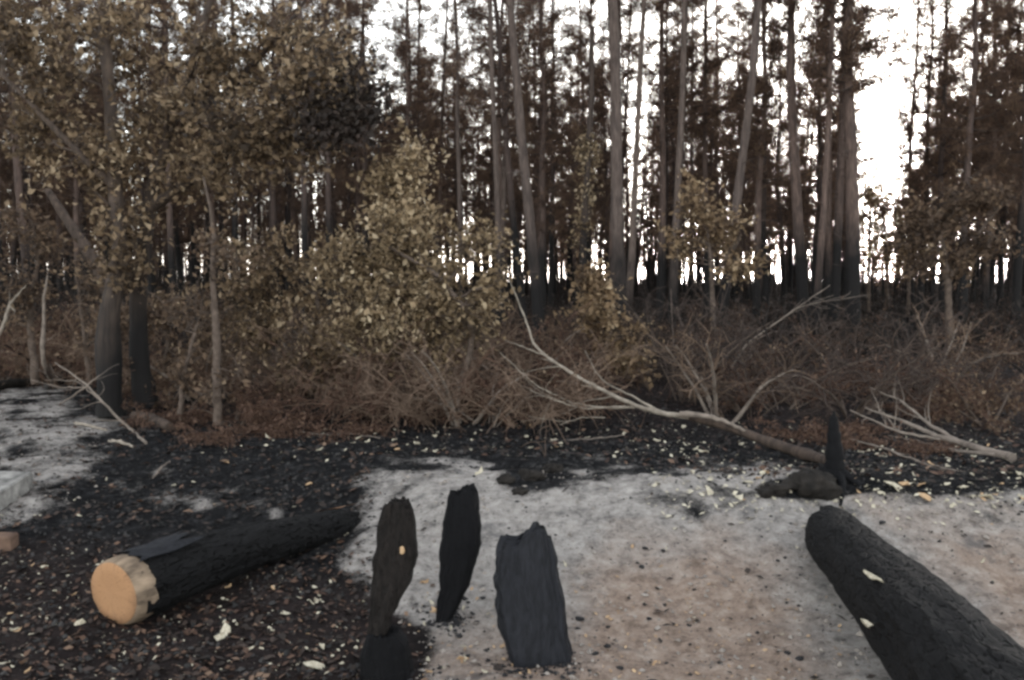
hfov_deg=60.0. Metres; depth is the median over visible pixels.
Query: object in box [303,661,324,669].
wood chip
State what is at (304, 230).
scorched pine
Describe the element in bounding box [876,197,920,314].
birch tree
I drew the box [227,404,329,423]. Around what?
dead bracken
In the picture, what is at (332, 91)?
dead oak
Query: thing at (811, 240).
scorched pine
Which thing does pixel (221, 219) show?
scorched pine
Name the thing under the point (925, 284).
scorched pine
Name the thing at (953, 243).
scorched pine
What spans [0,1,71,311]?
scorched pine
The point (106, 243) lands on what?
scorched pine
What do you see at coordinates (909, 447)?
dead bracken
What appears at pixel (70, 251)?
scorched pine
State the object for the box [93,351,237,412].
burnt shrub
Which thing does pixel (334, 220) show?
scorched pine
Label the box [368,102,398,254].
scorched pine
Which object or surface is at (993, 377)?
burnt shrub
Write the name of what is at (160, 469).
dead stick
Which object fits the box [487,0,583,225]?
scorched pine
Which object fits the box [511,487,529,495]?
burnt clod
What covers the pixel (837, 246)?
scorched pine
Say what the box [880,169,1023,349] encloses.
oak sapling
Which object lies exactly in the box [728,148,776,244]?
scorched pine
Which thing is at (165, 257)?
scorched pine
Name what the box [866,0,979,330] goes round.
scorched pine
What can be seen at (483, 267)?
scorched pine
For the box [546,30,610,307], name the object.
scorched pine
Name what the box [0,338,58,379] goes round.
burnt shrub
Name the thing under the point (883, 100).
sky
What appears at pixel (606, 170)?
scorched pine
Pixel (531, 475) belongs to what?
burnt clod
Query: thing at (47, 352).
burnt shrub
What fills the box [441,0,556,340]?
scorched pine
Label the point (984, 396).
burnt shrub
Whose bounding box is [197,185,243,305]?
scorched pine
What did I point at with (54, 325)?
burnt shrub
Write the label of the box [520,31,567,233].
scorched pine
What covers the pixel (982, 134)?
scorched pine
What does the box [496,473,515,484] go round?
burnt clod
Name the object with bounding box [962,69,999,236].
scorched pine
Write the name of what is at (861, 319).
burnt shrub
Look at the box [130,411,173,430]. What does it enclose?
fallen log
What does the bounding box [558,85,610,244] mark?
scorched pine
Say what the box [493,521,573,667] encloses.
charred post
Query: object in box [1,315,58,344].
burnt shrub
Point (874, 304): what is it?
undergrowth
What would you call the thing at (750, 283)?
scorched pine
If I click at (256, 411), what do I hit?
burnt shrub
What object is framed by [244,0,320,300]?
scorched pine
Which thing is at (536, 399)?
dead bracken
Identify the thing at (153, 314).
oak sapling
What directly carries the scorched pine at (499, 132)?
on the ground
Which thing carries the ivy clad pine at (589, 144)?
on the ground
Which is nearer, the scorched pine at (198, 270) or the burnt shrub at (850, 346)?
the burnt shrub at (850, 346)
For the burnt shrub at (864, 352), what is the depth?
15.32 m
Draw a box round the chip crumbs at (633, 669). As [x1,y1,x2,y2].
[408,575,869,679]
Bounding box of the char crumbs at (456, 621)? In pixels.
[415,596,481,638]
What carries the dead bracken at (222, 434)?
on the ground
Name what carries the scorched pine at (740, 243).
on the ground
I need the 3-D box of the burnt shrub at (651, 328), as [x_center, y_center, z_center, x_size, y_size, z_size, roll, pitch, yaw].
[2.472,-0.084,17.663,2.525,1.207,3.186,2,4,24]
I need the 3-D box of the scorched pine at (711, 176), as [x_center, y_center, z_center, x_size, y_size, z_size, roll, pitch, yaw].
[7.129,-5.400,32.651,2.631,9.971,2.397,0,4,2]
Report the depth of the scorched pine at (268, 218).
59.65 m
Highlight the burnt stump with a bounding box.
[817,411,865,505]
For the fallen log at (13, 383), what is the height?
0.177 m
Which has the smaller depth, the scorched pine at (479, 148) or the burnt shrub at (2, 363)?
the burnt shrub at (2, 363)
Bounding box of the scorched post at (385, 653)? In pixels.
[360,496,417,679]
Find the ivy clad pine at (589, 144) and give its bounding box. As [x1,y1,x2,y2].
[561,26,604,324]
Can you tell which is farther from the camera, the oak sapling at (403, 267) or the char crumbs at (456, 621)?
the oak sapling at (403, 267)
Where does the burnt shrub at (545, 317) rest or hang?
on the ground
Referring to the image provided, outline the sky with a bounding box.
[0,0,1023,282]
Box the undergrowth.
[2,261,1023,368]
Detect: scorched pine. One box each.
[0,0,59,364]
[0,0,70,324]
[0,0,140,314]
[0,1,48,249]
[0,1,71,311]
[0,2,22,304]
[0,3,101,306]
[0,15,30,202]
[0,68,6,167]
[0,88,30,263]
[0,121,34,277]
[0,146,18,263]
[0,152,9,284]
[1,66,55,307]
[1,67,38,311]
[1,135,27,280]
[1,205,9,249]
[21,14,101,257]
[21,83,66,305]
[26,70,89,293]
[28,136,68,304]
[29,0,103,292]
[32,21,128,316]
[33,168,86,304]
[46,209,66,299]
[58,9,141,271]
[61,0,143,255]
[68,184,72,305]
[70,0,198,335]
[82,7,134,166]
[83,0,241,341]
[85,68,103,294]
[86,112,133,248]
[95,1,177,296]
[114,0,199,300]
[128,1,203,318]
[129,99,161,267]
[135,134,163,290]
[139,73,169,285]
[140,38,179,294]
[145,11,181,257]
[152,82,205,274]
[153,182,182,271]
[168,1,232,310]
[169,0,264,298]
[173,0,289,319]
[175,163,203,248]
[177,220,183,283]
[185,14,210,292]
[189,1,245,305]
[189,94,232,305]
[195,115,232,301]
[195,168,250,269]
[196,7,227,305]
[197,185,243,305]
[215,0,372,325]
[227,1,276,274]
[227,181,266,274]
[235,0,311,300]
[238,94,261,273]
[238,96,268,269]
[239,177,268,291]
[243,2,307,287]
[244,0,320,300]
[245,157,300,245]
[249,38,285,290]
[253,150,290,268]
[253,155,299,301]
[255,0,314,302]
[256,195,299,253]
[269,0,361,289]
[271,0,392,316]
[285,0,317,304]
[285,156,332,254]
[292,0,371,308]
[308,44,343,235]
[313,0,375,241]
[315,87,381,303]
[318,0,416,273]
[318,67,383,245]
[320,0,403,292]
[324,141,354,304]
[334,0,386,297]
[346,128,379,232]
[361,159,384,298]
[363,0,455,229]
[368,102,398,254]
[371,19,444,221]
[372,0,466,234]
[379,0,461,207]
[398,95,443,250]
[399,0,490,263]
[401,44,438,205]
[413,49,451,251]
[417,45,452,260]
[420,128,455,249]
[424,23,491,260]
[427,47,471,256]
[429,45,476,296]
[440,52,477,292]
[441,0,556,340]
[443,65,477,198]
[445,0,475,307]
[450,104,494,279]
[452,0,518,311]
[459,0,538,317]
[462,30,523,311]
[462,57,490,292]
[470,1,548,309]
[470,158,494,285]
[477,0,569,314]
[480,0,509,337]
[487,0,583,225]
[487,60,529,264]
[492,0,598,318]
[493,0,545,319]
[496,0,545,354]
[506,0,581,256]
[507,115,530,301]
[510,0,598,316]
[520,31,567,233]
[522,102,572,309]
[524,101,567,304]
[538,0,638,269]
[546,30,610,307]
[548,0,609,265]
[549,17,586,306]
[555,102,576,305]
[557,57,625,265]
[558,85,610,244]
[569,17,628,272]
[570,0,679,301]
[579,71,643,277]
[581,77,643,264]
[592,166,608,266]
[593,0,671,215]
[597,54,643,278]
[601,0,648,358]
[603,0,659,265]
[620,0,717,325]
[623,0,679,325]
[624,156,658,291]
[625,118,658,298]
[633,1,711,320]
[638,37,718,252]
[638,73,671,239]
[639,91,697,275]
[639,112,671,205]
[643,0,727,322]
[646,114,688,225]
[647,101,688,287]
[650,0,761,324]
[652,2,735,309]
[655,0,714,292]
[658,75,710,306]
[666,0,693,331]
[670,58,742,313]
[684,21,733,263]
[685,113,730,268]
[689,0,760,304]
[689,81,727,302]
[694,118,718,302]
[701,0,866,338]
[702,67,767,308]
[704,0,872,341]
[710,0,759,224]
[710,18,772,308]
[712,0,770,350]
[712,0,807,326]
[713,124,730,218]
[718,30,770,305]
[718,149,767,245]
[719,0,800,319]
[726,114,775,292]
[727,63,772,300]
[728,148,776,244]
[740,15,812,320]
[754,137,778,296]
[766,0,910,348]
[766,59,816,300]
[767,21,845,270]
[767,51,816,310]
[769,0,935,350]
[769,96,811,283]
[774,0,904,321]
[775,8,845,318]
[785,32,835,271]
[795,0,877,312]
[795,0,925,335]
[795,6,872,254]
[805,106,857,261]
[811,114,833,269]
[813,48,883,266]
[813,96,868,307]
[831,121,868,305]
[858,0,956,322]
[858,138,878,301]
[860,146,890,310]
[864,179,892,303]
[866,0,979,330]
[873,217,888,297]
[885,146,904,306]
[887,0,1005,326]
[891,153,918,309]
[892,40,976,319]
[910,0,1023,344]
[914,126,937,308]
[914,139,938,275]
[916,24,971,304]
[917,12,976,306]
[917,76,971,311]
[921,0,1017,312]
[923,0,1023,332]
[936,123,980,283]
[946,1,1021,310]
[956,0,1023,324]
[962,0,1023,339]
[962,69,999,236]
[964,1,1020,315]
[971,0,1023,313]
[971,174,984,296]
[976,0,1023,308]
[983,0,1023,98]
[993,212,1014,288]
[1004,118,1023,266]
[1005,142,1023,299]
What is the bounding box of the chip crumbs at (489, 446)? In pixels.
[223,411,695,464]
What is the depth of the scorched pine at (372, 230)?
50.85 m
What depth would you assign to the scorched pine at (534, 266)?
18.74 m
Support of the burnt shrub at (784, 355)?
on the ground
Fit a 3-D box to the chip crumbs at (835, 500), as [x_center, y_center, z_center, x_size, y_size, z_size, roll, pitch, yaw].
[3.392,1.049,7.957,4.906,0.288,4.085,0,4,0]
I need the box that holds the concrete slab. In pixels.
[0,471,32,510]
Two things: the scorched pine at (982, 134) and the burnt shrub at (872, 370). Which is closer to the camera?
the burnt shrub at (872, 370)
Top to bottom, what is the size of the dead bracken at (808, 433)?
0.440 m
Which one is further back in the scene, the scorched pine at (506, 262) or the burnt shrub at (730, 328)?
the scorched pine at (506, 262)
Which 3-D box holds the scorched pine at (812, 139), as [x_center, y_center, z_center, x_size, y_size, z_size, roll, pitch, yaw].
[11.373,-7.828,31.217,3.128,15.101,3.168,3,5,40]
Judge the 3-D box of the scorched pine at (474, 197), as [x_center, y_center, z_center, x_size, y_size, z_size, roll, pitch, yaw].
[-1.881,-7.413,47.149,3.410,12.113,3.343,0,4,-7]
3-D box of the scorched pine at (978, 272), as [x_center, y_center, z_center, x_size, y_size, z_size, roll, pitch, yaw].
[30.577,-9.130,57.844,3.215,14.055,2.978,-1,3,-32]
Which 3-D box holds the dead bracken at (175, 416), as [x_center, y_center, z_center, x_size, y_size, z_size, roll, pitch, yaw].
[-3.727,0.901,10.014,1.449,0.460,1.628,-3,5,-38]
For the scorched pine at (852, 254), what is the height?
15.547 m
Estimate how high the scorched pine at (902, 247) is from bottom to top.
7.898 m
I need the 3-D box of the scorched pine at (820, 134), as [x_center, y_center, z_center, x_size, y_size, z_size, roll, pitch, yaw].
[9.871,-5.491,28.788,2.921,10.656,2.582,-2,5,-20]
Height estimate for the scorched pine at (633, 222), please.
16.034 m
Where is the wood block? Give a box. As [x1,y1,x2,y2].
[0,532,18,552]
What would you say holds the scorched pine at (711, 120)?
on the ground
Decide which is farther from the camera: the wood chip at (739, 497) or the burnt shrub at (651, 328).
the burnt shrub at (651, 328)
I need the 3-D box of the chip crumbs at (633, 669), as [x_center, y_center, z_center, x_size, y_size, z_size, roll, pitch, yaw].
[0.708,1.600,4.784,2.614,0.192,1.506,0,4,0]
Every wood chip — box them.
[74,618,85,625]
[214,622,230,640]
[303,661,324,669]
[475,466,482,474]
[706,487,713,494]
[733,494,742,499]
[861,619,872,627]
[863,570,883,582]
[884,481,902,491]
[899,481,909,485]
[918,492,930,501]
[978,494,994,499]
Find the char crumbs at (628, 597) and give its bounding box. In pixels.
[0,433,1023,679]
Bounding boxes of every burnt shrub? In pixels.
[0,303,94,367]
[0,309,164,389]
[0,320,91,386]
[0,321,71,372]
[0,324,174,374]
[0,328,127,390]
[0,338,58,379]
[0,338,81,372]
[1,296,128,380]
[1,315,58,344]
[5,297,303,406]
[8,309,87,352]
[11,295,158,330]
[33,301,129,351]
[48,293,98,317]
[49,331,186,395]
[55,292,177,322]
[70,299,294,401]
[87,321,269,367]
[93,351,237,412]
[153,342,329,407]
[162,306,383,413]
[184,375,312,427]
[185,328,307,379]
[219,298,338,334]
[225,355,314,399]
[239,323,513,435]
[264,348,431,424]
[266,302,423,395]
[281,332,448,399]
[292,288,374,322]
[294,286,536,381]
[312,331,566,436]
[315,318,459,403]
[332,290,629,435]
[333,361,513,421]
[355,322,516,408]
[380,324,659,456]
[382,323,545,431]
[391,340,596,412]
[403,356,539,427]
[451,306,609,396]
[457,321,589,373]
[459,309,530,340]
[468,364,626,424]
[488,303,685,371]
[492,316,618,358]
[497,325,652,414]
[515,305,576,326]
[515,306,570,326]
[517,310,598,362]
[529,311,692,389]
[562,274,718,381]
[565,305,696,353]
[586,326,718,390]
[595,263,818,385]
[599,308,732,363]
[615,273,794,402]
[627,306,752,367]
[633,308,893,418]
[639,312,813,426]
[652,310,775,353]
[659,322,834,407]
[666,285,934,403]
[676,294,772,322]
[697,313,753,330]
[702,343,885,415]
[724,317,872,384]
[725,321,883,408]
[737,288,973,430]
[754,314,799,343]
[768,311,934,367]
[773,303,895,338]
[794,310,1020,403]
[805,329,887,357]
[821,337,968,407]
[867,294,1023,381]
[879,308,992,349]
[881,312,999,356]
[885,304,1022,355]
[911,330,1023,407]
[911,358,1023,441]
[919,312,1023,374]
[937,313,1006,349]
[938,330,1023,378]
[979,325,1023,353]
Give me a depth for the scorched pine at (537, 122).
31.85 m
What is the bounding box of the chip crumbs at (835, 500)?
[646,422,1023,538]
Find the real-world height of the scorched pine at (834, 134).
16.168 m
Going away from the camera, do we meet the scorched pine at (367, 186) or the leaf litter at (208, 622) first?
the leaf litter at (208, 622)
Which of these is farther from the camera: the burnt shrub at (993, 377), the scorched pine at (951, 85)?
the scorched pine at (951, 85)
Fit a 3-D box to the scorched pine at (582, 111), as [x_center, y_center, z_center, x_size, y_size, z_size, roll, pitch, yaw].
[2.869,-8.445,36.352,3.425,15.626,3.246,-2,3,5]
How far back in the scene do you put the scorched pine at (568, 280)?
55.07 m
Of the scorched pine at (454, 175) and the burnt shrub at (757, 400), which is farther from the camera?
the scorched pine at (454, 175)
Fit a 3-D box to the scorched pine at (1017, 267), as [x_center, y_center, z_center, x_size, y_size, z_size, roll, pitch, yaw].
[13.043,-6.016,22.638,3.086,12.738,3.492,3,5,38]
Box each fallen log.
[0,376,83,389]
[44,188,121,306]
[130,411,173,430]
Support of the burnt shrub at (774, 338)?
on the ground
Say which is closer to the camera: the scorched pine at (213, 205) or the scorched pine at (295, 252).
the scorched pine at (213, 205)
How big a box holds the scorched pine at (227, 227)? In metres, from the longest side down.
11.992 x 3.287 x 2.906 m
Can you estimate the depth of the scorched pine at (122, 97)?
25.26 m
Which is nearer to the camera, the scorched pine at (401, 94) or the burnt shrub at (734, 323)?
the burnt shrub at (734, 323)
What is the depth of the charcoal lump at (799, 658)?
4.59 m
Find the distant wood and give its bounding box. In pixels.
[1,94,1023,309]
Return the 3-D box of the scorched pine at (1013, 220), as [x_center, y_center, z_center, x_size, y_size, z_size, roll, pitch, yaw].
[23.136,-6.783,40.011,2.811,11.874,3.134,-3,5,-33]
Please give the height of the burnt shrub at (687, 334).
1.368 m
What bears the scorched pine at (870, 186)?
on the ground
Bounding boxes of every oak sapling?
[0,191,108,384]
[85,277,255,392]
[135,177,266,429]
[178,210,351,401]
[263,284,393,400]
[298,113,546,400]
[552,252,665,390]
[650,166,782,344]
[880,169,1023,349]
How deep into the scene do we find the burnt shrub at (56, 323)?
18.43 m
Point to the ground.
(584, 523)
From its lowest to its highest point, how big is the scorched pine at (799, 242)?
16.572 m
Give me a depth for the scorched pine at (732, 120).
36.99 m
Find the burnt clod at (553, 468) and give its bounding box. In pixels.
[542,463,563,473]
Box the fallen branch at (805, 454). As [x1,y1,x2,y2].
[500,280,825,463]
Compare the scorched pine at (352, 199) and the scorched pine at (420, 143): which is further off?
the scorched pine at (420, 143)
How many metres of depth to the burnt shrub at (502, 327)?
20.41 m
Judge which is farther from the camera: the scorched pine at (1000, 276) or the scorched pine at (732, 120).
the scorched pine at (732, 120)
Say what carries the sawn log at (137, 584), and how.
on the ground
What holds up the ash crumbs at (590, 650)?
on the ground
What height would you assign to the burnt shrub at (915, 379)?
1.725 m
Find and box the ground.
[0,283,1023,679]
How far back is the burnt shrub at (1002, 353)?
13.04 m
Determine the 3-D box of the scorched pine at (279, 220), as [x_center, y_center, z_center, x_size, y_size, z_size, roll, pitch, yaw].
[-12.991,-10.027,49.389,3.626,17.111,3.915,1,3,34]
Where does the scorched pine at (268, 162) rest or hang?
on the ground
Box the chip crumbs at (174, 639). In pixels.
[0,533,419,679]
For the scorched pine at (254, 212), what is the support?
on the ground
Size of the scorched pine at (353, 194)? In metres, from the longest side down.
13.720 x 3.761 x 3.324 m
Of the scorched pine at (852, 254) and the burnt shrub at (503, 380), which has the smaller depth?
the burnt shrub at (503, 380)
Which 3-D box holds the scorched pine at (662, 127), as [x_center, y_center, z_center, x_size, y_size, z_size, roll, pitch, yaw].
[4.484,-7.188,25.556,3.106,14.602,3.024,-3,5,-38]
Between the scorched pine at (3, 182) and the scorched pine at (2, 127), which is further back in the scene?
the scorched pine at (3, 182)
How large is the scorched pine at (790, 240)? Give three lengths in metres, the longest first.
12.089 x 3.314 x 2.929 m
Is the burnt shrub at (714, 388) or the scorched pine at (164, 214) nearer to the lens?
the burnt shrub at (714, 388)
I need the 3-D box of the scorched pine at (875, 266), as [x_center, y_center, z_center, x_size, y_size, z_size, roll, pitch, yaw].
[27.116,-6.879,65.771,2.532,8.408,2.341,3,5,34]
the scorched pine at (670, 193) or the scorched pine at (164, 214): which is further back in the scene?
the scorched pine at (670, 193)
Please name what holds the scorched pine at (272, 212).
on the ground
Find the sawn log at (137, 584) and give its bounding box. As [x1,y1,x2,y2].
[91,503,361,624]
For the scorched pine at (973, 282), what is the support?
on the ground
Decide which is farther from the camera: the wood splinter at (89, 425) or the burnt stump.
the wood splinter at (89, 425)
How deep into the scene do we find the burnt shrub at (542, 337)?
17.13 m
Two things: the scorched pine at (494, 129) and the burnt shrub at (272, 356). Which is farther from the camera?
the scorched pine at (494, 129)
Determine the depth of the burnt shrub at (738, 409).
9.97 m
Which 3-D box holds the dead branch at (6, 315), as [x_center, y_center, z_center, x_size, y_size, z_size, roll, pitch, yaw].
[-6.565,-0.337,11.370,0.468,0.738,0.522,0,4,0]
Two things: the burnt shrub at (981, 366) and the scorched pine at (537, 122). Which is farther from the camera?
the scorched pine at (537, 122)
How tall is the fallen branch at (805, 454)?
1.586 m
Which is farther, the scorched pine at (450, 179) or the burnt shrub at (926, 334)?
the scorched pine at (450, 179)
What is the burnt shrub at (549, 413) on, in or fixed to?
on the ground
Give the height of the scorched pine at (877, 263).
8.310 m
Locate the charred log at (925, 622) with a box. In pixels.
[804,505,1023,679]
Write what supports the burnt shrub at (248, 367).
on the ground
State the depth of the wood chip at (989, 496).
6.37 m
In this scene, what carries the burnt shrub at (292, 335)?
on the ground
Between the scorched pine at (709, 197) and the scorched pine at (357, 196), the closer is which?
the scorched pine at (357, 196)
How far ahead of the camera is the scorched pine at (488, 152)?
34.05 m
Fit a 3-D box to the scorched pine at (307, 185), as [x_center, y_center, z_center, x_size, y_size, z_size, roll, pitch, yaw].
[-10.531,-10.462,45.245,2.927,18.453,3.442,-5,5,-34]
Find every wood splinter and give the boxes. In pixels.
[74,422,106,430]
[108,439,132,447]
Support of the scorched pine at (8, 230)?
on the ground
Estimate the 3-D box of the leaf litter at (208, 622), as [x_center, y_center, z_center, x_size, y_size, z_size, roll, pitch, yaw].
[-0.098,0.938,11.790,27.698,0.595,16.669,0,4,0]
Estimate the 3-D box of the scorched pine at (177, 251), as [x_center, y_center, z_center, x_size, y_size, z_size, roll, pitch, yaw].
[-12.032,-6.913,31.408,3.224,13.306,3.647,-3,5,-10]
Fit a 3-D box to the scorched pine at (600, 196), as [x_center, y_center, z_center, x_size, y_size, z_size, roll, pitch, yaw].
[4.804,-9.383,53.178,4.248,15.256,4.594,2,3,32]
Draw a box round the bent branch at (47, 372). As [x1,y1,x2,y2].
[28,275,55,384]
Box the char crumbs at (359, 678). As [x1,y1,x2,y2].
[337,651,441,679]
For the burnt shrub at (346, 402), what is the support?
on the ground
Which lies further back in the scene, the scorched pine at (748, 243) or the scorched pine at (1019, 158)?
the scorched pine at (748, 243)
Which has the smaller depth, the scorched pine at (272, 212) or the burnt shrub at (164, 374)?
the burnt shrub at (164, 374)
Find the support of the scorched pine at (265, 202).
on the ground
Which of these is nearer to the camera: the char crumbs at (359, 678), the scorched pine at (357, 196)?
the char crumbs at (359, 678)
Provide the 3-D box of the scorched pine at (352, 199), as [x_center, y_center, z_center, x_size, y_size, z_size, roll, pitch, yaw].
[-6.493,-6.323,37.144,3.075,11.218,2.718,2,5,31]
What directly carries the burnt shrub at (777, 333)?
on the ground
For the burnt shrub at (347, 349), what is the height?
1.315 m
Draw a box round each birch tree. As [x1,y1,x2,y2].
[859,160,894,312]
[860,179,905,309]
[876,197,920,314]
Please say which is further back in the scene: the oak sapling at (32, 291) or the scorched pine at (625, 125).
the scorched pine at (625, 125)
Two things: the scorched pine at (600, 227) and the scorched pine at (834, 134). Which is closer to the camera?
the scorched pine at (834, 134)
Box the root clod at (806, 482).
[781,467,842,500]
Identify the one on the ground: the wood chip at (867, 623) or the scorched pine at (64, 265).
the scorched pine at (64, 265)
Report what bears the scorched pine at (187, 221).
on the ground
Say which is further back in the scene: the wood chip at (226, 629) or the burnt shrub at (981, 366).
the burnt shrub at (981, 366)
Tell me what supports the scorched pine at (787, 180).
on the ground
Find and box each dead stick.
[27,362,146,443]
[60,364,117,404]
[152,461,169,478]
[298,431,379,438]
[550,435,624,441]
[851,438,965,471]
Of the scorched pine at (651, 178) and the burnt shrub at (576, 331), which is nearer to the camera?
the burnt shrub at (576, 331)
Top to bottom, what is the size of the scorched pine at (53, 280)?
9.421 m
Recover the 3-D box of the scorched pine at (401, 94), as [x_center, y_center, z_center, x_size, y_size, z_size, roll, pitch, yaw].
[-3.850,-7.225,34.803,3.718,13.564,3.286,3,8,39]
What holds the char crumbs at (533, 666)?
on the ground
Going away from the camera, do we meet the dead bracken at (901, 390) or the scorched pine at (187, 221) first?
the dead bracken at (901, 390)
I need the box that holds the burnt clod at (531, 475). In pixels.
[517,468,546,481]
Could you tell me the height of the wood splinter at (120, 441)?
0.065 m
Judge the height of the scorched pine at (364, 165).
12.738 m
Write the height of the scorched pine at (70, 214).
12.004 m
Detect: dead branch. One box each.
[0,285,25,334]
[679,411,745,431]
[732,285,866,366]
[850,376,1016,461]
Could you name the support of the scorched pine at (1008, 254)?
on the ground
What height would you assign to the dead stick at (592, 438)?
0.046 m
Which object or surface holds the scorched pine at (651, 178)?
on the ground
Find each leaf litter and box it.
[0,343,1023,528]
[0,350,1023,679]
[0,538,434,679]
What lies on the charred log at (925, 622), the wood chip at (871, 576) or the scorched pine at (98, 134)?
the wood chip at (871, 576)
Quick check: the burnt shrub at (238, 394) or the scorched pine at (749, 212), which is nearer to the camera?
the burnt shrub at (238, 394)
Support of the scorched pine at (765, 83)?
on the ground
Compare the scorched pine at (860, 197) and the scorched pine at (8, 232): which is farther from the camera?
the scorched pine at (8, 232)
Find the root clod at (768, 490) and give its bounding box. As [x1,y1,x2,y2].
[754,482,794,498]
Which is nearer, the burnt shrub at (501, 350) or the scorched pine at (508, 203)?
the burnt shrub at (501, 350)
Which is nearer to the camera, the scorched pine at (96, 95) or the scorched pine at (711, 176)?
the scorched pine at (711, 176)
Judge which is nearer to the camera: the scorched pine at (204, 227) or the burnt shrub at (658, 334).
the burnt shrub at (658, 334)
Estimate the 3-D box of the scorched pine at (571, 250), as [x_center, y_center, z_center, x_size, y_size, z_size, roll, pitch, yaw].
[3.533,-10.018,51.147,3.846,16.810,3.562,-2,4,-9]
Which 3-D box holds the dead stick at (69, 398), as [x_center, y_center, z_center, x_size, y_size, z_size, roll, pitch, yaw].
[-5.195,0.559,10.834,0.487,0.680,1.993,-2,5,-33]
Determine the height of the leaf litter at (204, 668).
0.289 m
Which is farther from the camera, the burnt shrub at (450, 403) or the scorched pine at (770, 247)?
the scorched pine at (770, 247)
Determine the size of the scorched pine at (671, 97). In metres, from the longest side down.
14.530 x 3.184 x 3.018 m
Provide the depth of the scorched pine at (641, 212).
56.27 m
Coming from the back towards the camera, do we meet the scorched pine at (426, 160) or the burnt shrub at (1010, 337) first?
the scorched pine at (426, 160)
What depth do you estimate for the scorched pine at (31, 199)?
36.42 m
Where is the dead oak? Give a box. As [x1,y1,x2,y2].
[0,0,409,416]
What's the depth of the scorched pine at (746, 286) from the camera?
45.57 m
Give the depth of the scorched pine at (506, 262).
36.62 m
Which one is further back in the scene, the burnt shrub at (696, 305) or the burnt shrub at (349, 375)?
the burnt shrub at (696, 305)
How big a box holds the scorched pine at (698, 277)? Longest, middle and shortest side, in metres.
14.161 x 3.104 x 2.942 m
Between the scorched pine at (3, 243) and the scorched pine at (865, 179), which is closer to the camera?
the scorched pine at (3, 243)
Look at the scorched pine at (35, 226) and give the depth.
42.12 m
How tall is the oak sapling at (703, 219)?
3.177 m
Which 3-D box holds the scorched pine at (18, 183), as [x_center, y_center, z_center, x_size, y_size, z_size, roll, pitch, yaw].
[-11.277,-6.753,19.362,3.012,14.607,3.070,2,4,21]
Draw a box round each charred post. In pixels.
[435,483,481,622]
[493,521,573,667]
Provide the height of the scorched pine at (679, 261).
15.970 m
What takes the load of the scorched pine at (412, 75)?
on the ground
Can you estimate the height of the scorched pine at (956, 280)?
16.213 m
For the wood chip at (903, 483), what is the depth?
6.50 m
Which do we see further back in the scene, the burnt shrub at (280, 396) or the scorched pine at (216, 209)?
the scorched pine at (216, 209)
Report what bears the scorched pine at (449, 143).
on the ground
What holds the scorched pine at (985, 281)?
on the ground
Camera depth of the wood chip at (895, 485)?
6.46 m
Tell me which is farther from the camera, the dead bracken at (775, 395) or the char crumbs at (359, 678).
the dead bracken at (775, 395)
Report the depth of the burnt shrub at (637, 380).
13.58 m
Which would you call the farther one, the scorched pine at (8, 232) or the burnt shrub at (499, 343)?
the scorched pine at (8, 232)
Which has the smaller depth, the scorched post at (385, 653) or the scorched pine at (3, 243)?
the scorched post at (385, 653)
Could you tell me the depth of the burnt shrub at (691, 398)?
10.96 m
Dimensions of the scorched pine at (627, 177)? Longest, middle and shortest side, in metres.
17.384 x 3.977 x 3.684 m
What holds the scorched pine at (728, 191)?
on the ground
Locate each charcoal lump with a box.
[575,616,583,620]
[795,655,803,660]
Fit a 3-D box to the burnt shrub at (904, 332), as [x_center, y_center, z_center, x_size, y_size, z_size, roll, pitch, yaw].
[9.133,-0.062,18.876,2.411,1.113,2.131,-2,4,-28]
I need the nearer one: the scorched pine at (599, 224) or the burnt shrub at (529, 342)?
the burnt shrub at (529, 342)
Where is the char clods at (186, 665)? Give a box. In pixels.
[0,393,1023,679]
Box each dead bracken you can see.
[118,399,242,433]
[164,417,304,450]
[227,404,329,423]
[243,410,396,443]
[357,391,519,431]
[432,397,579,427]
[662,374,843,403]
[742,416,902,446]
[809,424,964,459]
[832,373,976,402]
[851,388,1022,421]
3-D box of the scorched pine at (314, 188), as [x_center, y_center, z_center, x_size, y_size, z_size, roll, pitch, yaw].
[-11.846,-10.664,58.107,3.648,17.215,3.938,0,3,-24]
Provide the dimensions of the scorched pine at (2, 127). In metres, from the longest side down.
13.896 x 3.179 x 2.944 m
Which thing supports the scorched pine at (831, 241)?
on the ground
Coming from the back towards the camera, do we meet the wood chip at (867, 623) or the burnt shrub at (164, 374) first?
the burnt shrub at (164, 374)
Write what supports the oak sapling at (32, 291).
on the ground
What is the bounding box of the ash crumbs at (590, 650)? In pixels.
[0,430,1023,679]
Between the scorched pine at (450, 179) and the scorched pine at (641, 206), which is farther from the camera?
the scorched pine at (641, 206)
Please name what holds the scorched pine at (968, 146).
on the ground
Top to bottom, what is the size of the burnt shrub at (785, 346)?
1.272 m
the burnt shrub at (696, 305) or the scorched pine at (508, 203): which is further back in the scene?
the scorched pine at (508, 203)
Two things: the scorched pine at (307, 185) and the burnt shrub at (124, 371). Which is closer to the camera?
the burnt shrub at (124, 371)
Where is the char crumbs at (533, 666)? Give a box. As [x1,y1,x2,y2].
[474,648,598,679]
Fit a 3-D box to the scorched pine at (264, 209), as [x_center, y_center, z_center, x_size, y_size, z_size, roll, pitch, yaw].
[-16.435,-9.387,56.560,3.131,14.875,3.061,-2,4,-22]
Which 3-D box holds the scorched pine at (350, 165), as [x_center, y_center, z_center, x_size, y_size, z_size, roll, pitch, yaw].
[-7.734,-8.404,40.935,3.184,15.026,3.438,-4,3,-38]
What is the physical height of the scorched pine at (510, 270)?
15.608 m

